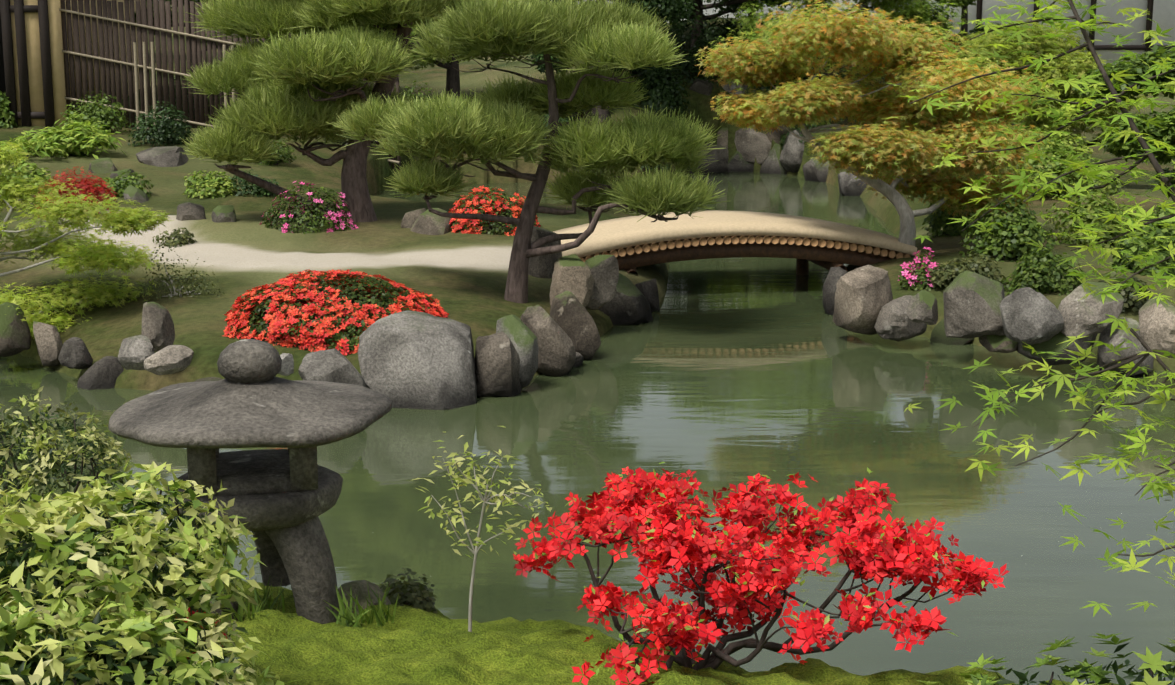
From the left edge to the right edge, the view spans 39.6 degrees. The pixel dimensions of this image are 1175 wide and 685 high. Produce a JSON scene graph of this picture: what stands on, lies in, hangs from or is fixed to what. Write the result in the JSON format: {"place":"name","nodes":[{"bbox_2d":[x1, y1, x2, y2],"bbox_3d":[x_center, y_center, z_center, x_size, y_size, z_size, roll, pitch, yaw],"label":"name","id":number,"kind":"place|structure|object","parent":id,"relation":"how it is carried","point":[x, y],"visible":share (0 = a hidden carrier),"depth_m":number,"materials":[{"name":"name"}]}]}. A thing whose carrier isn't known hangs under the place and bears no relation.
{"place":"outdoors","nodes":[
{"label":"outdoors","id":0,"kind":"place"},
{"bbox_2d":[0,12,5,101],"bbox_3d":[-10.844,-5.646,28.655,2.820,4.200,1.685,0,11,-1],"label":"fence post","id":1,"kind":"object","parent":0,"point":[2,82],"depth_m":29.55,"materials":[{"name":"brown wood"}]},
{"bbox_2d":[10,0,142,126],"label":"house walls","id":2,"kind":"structure","parent":0,"point":[34,59],"depth_m":28.10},
{"bbox_2d":[0,172,1174,684],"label":"pond water","id":3,"kind":"structure","parent":0,"point":[716,374],"depth_m":10.81,"materials":[{"name":"green liquid"}]},
{"bbox_2d":[0,3,1174,684],"bbox_3d":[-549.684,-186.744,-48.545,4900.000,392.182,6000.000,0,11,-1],"label":"ground","id":4,"kind":"structure","parent":0,"point":[458,275],"depth_m":15.66,"materials":[{"name":"green plant"}]},
{"bbox_2d":[0,91,16,128],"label":"shrub","id":5,"kind":"object","parent":4,"relation":"on","point":[5,122],"visible":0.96,"depth_m":27.89,"materials":[{"name":"green plant"}]},
{"bbox_2d":[0,0,54,126],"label":"timber house","id":6,"kind":"structure","parent":4,"relation":"on","point":[19,8],"depth_m":27.93,"materials":[{"name":"brown wood"}]},
{"bbox_2d":[0,157,54,192],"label":"shrub leaves","id":7,"kind":"object","parent":4,"relation":"on","point":[36,173],"visible":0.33,"depth_m":22.16,"materials":[{"name":"green plant"}]},
{"bbox_2d":[0,119,125,159],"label":"shrub","id":8,"kind":"object","parent":4,"relation":"on","point":[49,142],"visible":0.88,"depth_m":24.96,"materials":[{"name":"green plant"}]},
{"bbox_2d":[0,386,134,566],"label":"shrub","id":9,"kind":"object","parent":4,"relation":"on","point":[37,474],"depth_m":6.78,"materials":[{"name":"green plant"}]},
{"bbox_2d":[33,167,117,216],"bbox_3d":[-6.399,-1.815,20.403,1.136,0.777,0.819,0,11,-1],"label":"red shrub","id":10,"kind":"object","parent":4,"relation":"on","point":[86,186],"depth_m":20.25,"materials":[{"name":"red plant"}]},
{"bbox_2d":[0,141,172,338],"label":"lime maple","id":11,"kind":"object","parent":4,"relation":"on","point":[99,255],"depth_m":14.33,"materials":[{"name":"green plant"}]},
{"bbox_2d":[64,112,112,147],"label":"shrub leaves","id":12,"kind":"object","parent":4,"relation":"on","point":[75,116],"visible":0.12,"depth_m":26.03,"materials":[{"name":"green plant"}]},
{"bbox_2d":[60,91,130,131],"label":"shrub leaves","id":13,"kind":"object","parent":4,"relation":"on","point":[108,114],"depth_m":27.40,"materials":[{"name":"green plant"}]},
{"bbox_2d":[87,170,153,198],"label":"shrub leaves","id":14,"kind":"object","parent":4,"relation":"on","point":[119,188],"depth_m":21.99,"materials":[{"name":"green plant"}]},
{"bbox_2d":[0,461,303,684],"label":"pieris bush","id":15,"kind":"object","parent":4,"relation":"on","point":[117,625],"depth_m":3.96,"materials":[{"name":"green plant"}]},
{"bbox_2d":[176,607,226,658],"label":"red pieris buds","id":16,"kind":"object","parent":15,"relation":"attached to","point":[188,610],"visible":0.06,"depth_m":4.38,"materials":[{"name":"green plant"}]},
{"bbox_2d":[128,101,192,146],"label":"round shrub leaves","id":17,"kind":"object","parent":4,"relation":"on","point":[158,133],"visible":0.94,"depth_m":26.25,"materials":[{"name":"green plant"}]},
{"bbox_2d":[152,227,198,247],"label":"shrub leaves","id":18,"kind":"object","parent":4,"relation":"on","point":[182,236],"depth_m":18.19,"materials":[{"name":"green plant"}]},
{"bbox_2d":[151,79,199,124],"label":"shrub leaves","id":19,"kind":"object","parent":4,"relation":"on","point":[182,103],"visible":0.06,"depth_m":28.68,"materials":[{"name":"green plant"}]},
{"bbox_2d":[140,239,224,301],"bbox_3d":[-3.637,-0.623,14.645,0.789,0.648,0.647,0,11,-1],"label":"twiggy shrub","id":20,"kind":"object","parent":4,"relation":"on","point":[176,285],"depth_m":14.63,"materials":[{"name":"plant"}]},
{"bbox_2d":[135,0,232,121],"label":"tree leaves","id":21,"kind":"object","parent":4,"relation":"on","point":[199,1],"depth_m":29.38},
{"bbox_2d":[182,86,219,114],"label":"shrub leaves","id":22,"kind":"object","parent":4,"relation":"on","point":[209,101],"visible":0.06,"depth_m":30.61,"materials":[{"name":"green plant"}]},
{"bbox_2d":[182,170,239,198],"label":"shrub leaves","id":23,"kind":"object","parent":4,"relation":"on","point":[211,185],"depth_m":22.19,"materials":[{"name":"green plant"}]},
{"bbox_2d":[59,8,399,163],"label":"bamboo fence poles","id":24,"kind":"object","parent":4,"relation":"on","point":[145,67],"visible":0.4,"depth_m":28.04,"materials":[{"name":"beige wood"}]},
{"bbox_2d":[60,0,400,186],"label":"bamboo fence slats","id":25,"kind":"object","parent":24,"relation":"attached to","point":[165,90],"visible":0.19,"depth_m":28.23,"materials":[{"name":"brown wood"}]},
{"bbox_2d":[108,339,391,623],"bbox_3d":[-1.308,0.524,6.431,1.074,1.089,1.031,0,11,-1],"label":"stone lantern","id":26,"kind":"object","parent":4,"relation":"on","point":[284,499],"visible":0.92,"depth_m":6.23,"materials":[{"name":"grey stone"}]},
{"bbox_2d":[228,169,282,197],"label":"shrub leaves","id":27,"kind":"object","parent":4,"relation":"on","point":[254,188],"depth_m":22.28,"materials":[{"name":"green plant"}]},
{"bbox_2d":[255,139,296,164],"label":"shrub leaves","id":28,"kind":"object","parent":4,"relation":"on","point":[287,155],"depth_m":24.96,"materials":[{"name":"green plant"}]},
{"bbox_2d":[260,181,353,233],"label":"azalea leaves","id":29,"kind":"object","parent":4,"relation":"on","point":[307,214],"visible":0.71,"depth_m":18.96,"materials":[{"name":"green plant"}]},
{"bbox_2d":[260,181,358,232],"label":"pink flowers","id":30,"kind":"object","parent":29,"relation":"attached to","point":[284,230],"visible":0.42,"depth_m":18.99,"materials":[{"name":"pink plant"}]},
{"bbox_2d":[223,577,398,627],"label":"grass tufts","id":31,"kind":"object","parent":4,"relation":"on","point":[345,619],"visible":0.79,"depth_m":6.30,"materials":[{"name":"green plant"}]},
{"bbox_2d":[293,205,330,227],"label":"azalea twigs","id":32,"kind":"object","parent":4,"relation":"on","point":[312,217],"visible":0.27,"depth_m":19.10,"materials":[{"name":"brown plant"}]},
{"bbox_2d":[215,19,424,222],"bbox_3d":[-2.788,-3.179,19.521,3.350,3.830,1.731,0,11,-1],"label":"trunk","id":33,"kind":"object","parent":4,"relation":"on","point":[355,190],"visible":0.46,"depth_m":19.58,"materials":[{"name":"brown plant"}]},
{"bbox_2d":[180,0,535,166],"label":"pine needles","id":34,"kind":"object","parent":33,"relation":"attached to","point":[275,78],"visible":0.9,"depth_m":19.05,"materials":[{"name":"green plant"}]},
{"bbox_2d":[222,269,448,354],"bbox_3d":[-2.105,-0.284,13.630,1.952,0.656,1.675,0,11,-1],"label":"orange azalea","id":35,"kind":"object","parent":4,"relation":"on","point":[301,339],"depth_m":13.22,"materials":[{"name":"plant"}]},
{"bbox_2d":[324,135,375,150],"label":"shrub leaves","id":36,"kind":"object","parent":4,"relation":"on","point":[347,143],"depth_m":28.05,"materials":[{"name":"green plant"}]},
{"bbox_2d":[379,568,437,612],"bbox_3d":[-0.784,1.090,7.068,0.294,0.314,0.444,-5,12,-25],"label":"shrub by lantern","id":37,"kind":"object","parent":4,"relation":"on","point":[412,594],"visible":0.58,"depth_m":6.96,"materials":[{"name":"green plant"}]},
{"bbox_2d":[403,80,433,102],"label":"shrub leaves","id":38,"kind":"object","parent":4,"relation":"on","point":[412,90],"visible":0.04,"depth_m":29.93,"materials":[{"name":"green plant"}]},
{"bbox_2d":[404,24,460,97],"bbox_3d":[-2.670,-6.265,30.593,3.634,4.445,2.689,5,12,23],"label":"tree trunk","id":39,"kind":"object","parent":4,"relation":"on","point":[452,79],"depth_m":30.59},
{"bbox_2d":[413,426,551,631],"bbox_3d":[-0.402,0.720,6.220,0.539,0.870,0.476,0,11,-1],"label":"sapling","id":40,"kind":"object","parent":4,"relation":"on","point":[468,495],"depth_m":6.16,"materials":[{"name":"green plant"}]},
{"bbox_2d":[466,201,506,230],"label":"azalea twigs","id":41,"kind":"object","parent":4,"relation":"on","point":[491,228],"visible":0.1,"depth_m":19.09,"materials":[{"name":"brown plant"}]},
{"bbox_2d":[448,185,540,235],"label":"azalea flowers","id":42,"kind":"object","parent":4,"relation":"on","point":[489,209],"visible":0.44,"depth_m":18.82,"materials":[{"name":"red plant"}]},
{"bbox_2d":[367,52,681,303],"bbox_3d":[-0.579,-1.460,15.007,2.915,2.471,1.249,0,11,-1],"label":"pine","id":43,"kind":"object","parent":4,"relation":"on","point":[524,249],"visible":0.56,"depth_m":14.88,"materials":[{"name":"brown plant"}]},
{"bbox_2d":[327,0,726,221],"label":"pine needles","id":44,"kind":"object","parent":43,"relation":"attached to","point":[490,122],"visible":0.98,"depth_m":14.45,"materials":[{"name":"green plant"}]},
{"bbox_2d":[540,110,580,138],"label":"shrub leaves","id":45,"kind":"object","parent":4,"relation":"on","point":[566,119],"visible":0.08,"depth_m":30.13,"materials":[{"name":"green plant"}]},
{"bbox_2d":[0,78,1174,621],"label":"shore rocks","id":46,"kind":"object","parent":4,"relation":"on","point":[414,360],"visible":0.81,"depth_m":13.26,"materials":[{"name":"grey stone"}]},
{"bbox_2d":[525,0,701,121],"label":"tree leaves","id":47,"kind":"object","parent":4,"relation":"on","point":[671,10],"depth_m":29.53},
{"bbox_2d":[585,63,650,84],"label":"shrub leaves","id":48,"kind":"object","parent":4,"relation":"on","point":[634,72],"visible":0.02,"depth_m":31.62,"materials":[{"name":"green plant"}]},
{"bbox_2d":[640,163,670,174],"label":"shrub leaves","id":49,"kind":"object","parent":4,"relation":"on","point":[666,166],"visible":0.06,"depth_m":30.67,"materials":[{"name":"green plant"}]},
{"bbox_2d":[633,76,680,116],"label":"dark shrub leaves","id":50,"kind":"object","parent":4,"relation":"on","point":[656,105],"visible":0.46,"depth_m":31.00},
{"bbox_2d":[632,61,690,123],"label":"shrub leaves","id":51,"kind":"object","parent":4,"relation":"on","point":[650,80],"visible":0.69,"depth_m":31.14,"materials":[{"name":"green plant"}]},
{"bbox_2d":[671,38,725,91],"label":"dark shrub leaves","id":52,"kind":"object","parent":4,"relation":"on","point":[693,67],"visible":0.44,"depth_m":32.05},
{"bbox_2d":[612,0,795,18],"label":"tree leaves","id":53,"kind":"object","parent":4,"relation":"on","point":[731,7],"visible":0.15,"depth_m":32.37,"materials":[{"name":"green plant"}]},
{"bbox_2d":[666,9,750,58],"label":"shrub leaves","id":54,"kind":"object","parent":4,"relation":"on","point":[712,34],"visible":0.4,"depth_m":32.63,"materials":[{"name":"green plant"}]},
{"bbox_2d":[685,0,756,54],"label":"cottonwood tree","id":55,"kind":"object","parent":4,"relation":"on","point":[700,7],"visible":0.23,"depth_m":32.63,"materials":[{"name":"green plant"}]},
{"bbox_2d":[616,242,894,275],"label":"bridge beams","id":56,"kind":"structure","parent":4,"relation":"on","point":[823,257],"depth_m":17.27,"materials":[{"name":"brown wood"}]},
{"bbox_2d":[580,236,910,261],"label":"bridge logs","id":57,"kind":"object","parent":56,"relation":"on","point":[703,241],"visible":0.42,"depth_m":17.14,"materials":[{"name":"brown wood"}]},
{"bbox_2d":[553,210,916,257],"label":"bridge deck","id":58,"kind":"structure","parent":57,"relation":"on","point":[615,234],"depth_m":17.35,"materials":[{"name":"beige wood"}]},
{"bbox_2d":[513,462,1009,684],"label":"azalea","id":59,"kind":"object","parent":4,"relation":"on","point":[763,579],"depth_m":5.63,"materials":[{"name":"red plant"}]},
{"bbox_2d":[757,65,812,92],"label":"shrub leaves","id":60,"kind":"object","parent":4,"relation":"on","point":[767,88],"visible":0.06,"depth_m":31.94,"materials":[{"name":"green plant"}]},
{"bbox_2d":[779,121,832,149],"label":"dark shrub leaves","id":61,"kind":"object","parent":4,"relation":"on","point":[787,133],"visible":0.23,"depth_m":31.08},
{"bbox_2d":[810,68,862,129],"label":"shrub leaves","id":62,"kind":"object","parent":4,"relation":"on","point":[830,122],"visible":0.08,"depth_m":30.82,"materials":[{"name":"plant"}]},
{"bbox_2d":[708,0,969,80],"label":"tree leaves","id":63,"kind":"object","parent":4,"relation":"on","point":[899,9],"depth_m":31.69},
{"bbox_2d":[695,0,1052,255],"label":"orange maple","id":64,"kind":"object","parent":4,"relation":"on","point":[895,143],"depth_m":17.02,"materials":[{"name":"plant"}]},
{"bbox_2d":[897,247,938,290],"bbox_3d":[3.224,-0.644,15.657,0.501,0.517,0.385,0,11,-1],"label":"azalea","id":65,"kind":"object","parent":4,"relation":"on","point":[923,277],"depth_m":15.64,"materials":[{"name":"pink plant"}]},
{"bbox_2d":[879,0,1022,83],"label":"tree leaves","id":66,"kind":"object","parent":4,"relation":"on","point":[966,3],"depth_m":33.06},
{"bbox_2d":[922,195,990,237],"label":"shrub leaves","id":67,"kind":"object","parent":4,"relation":"on","point":[938,220],"visible":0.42,"depth_m":18.99,"materials":[{"name":"green plant"}]},
{"bbox_2d":[748,0,1174,58],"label":"timber house","id":68,"kind":"structure","parent":4,"relation":"on","point":[1092,35],"depth_m":54.26,"materials":[{"name":"brown wood"}]},
{"bbox_2d":[928,252,1008,289],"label":"shrub leaves","id":69,"kind":"object","parent":4,"relation":"on","point":[941,274],"visible":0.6,"depth_m":15.39,"materials":[{"name":"green plant"}]},
{"bbox_2d":[952,114,1029,149],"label":"shrub leaves","id":70,"kind":"object","parent":4,"relation":"on","point":[1011,127],"depth_m":29.24,"materials":[{"name":"plant"}]},
{"bbox_2d":[958,198,1059,261],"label":"shrub leaves","id":71,"kind":"object","parent":4,"relation":"on","point":[1010,234],"depth_m":16.83,"materials":[{"name":"green plant"}]},
{"bbox_2d":[882,0,1174,616],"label":"maple","id":72,"kind":"object","parent":4,"relation":"on","point":[1154,486],"depth_m":4.37,"materials":[{"name":"green plant"}]},
{"bbox_2d":[1000,245,1083,295],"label":"shrub leaves","id":73,"kind":"object","parent":4,"relation":"on","point":[1048,278],"depth_m":15.01,"materials":[{"name":"green plant"}]},
{"bbox_2d":[938,18,1150,151],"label":"tree leaves","id":74,"kind":"object","parent":4,"relation":"on","point":[1080,63],"depth_m":23.06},
{"bbox_2d":[914,633,1174,684],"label":"shrub","id":75,"kind":"object","parent":4,"relation":"on","point":[1156,662],"depth_m":4.99,"materials":[{"name":"green plant"}]},
{"bbox_2d":[1004,125,1124,196],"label":"shrub leaves","id":76,"kind":"object","parent":4,"relation":"on","point":[1057,166],"depth_m":22.53,"materials":[{"name":"green plant"}]},
{"bbox_2d":[1044,183,1140,247],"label":"shrub leaves","id":77,"kind":"object","parent":4,"relation":"on","point":[1094,205],"depth_m":18.00,"materials":[{"name":"green plant"}]},
{"bbox_2d":[1072,44,1174,197],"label":"tree leaves","id":78,"kind":"object","parent":4,"relation":"on","point":[1166,132],"depth_m":19.04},
{"bbox_2d":[1090,271,1157,311],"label":"shrub leaves","id":79,"kind":"object","parent":4,"relation":"on","point":[1135,304],"depth_m":14.18,"materials":[{"name":"green plant"}]},
{"bbox_2d":[1109,202,1174,275],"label":"shrub leaves","id":80,"kind":"object","parent":4,"relation":"on","point":[1134,249],"visible":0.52,"depth_m":15.72,"materials":[{"name":"green plant"}]},
{"bbox_2d":[667,0,1174,64],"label":"house walls","id":81,"kind":"structure","parent":0,"point":[1164,13],"depth_m":54.23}
]}

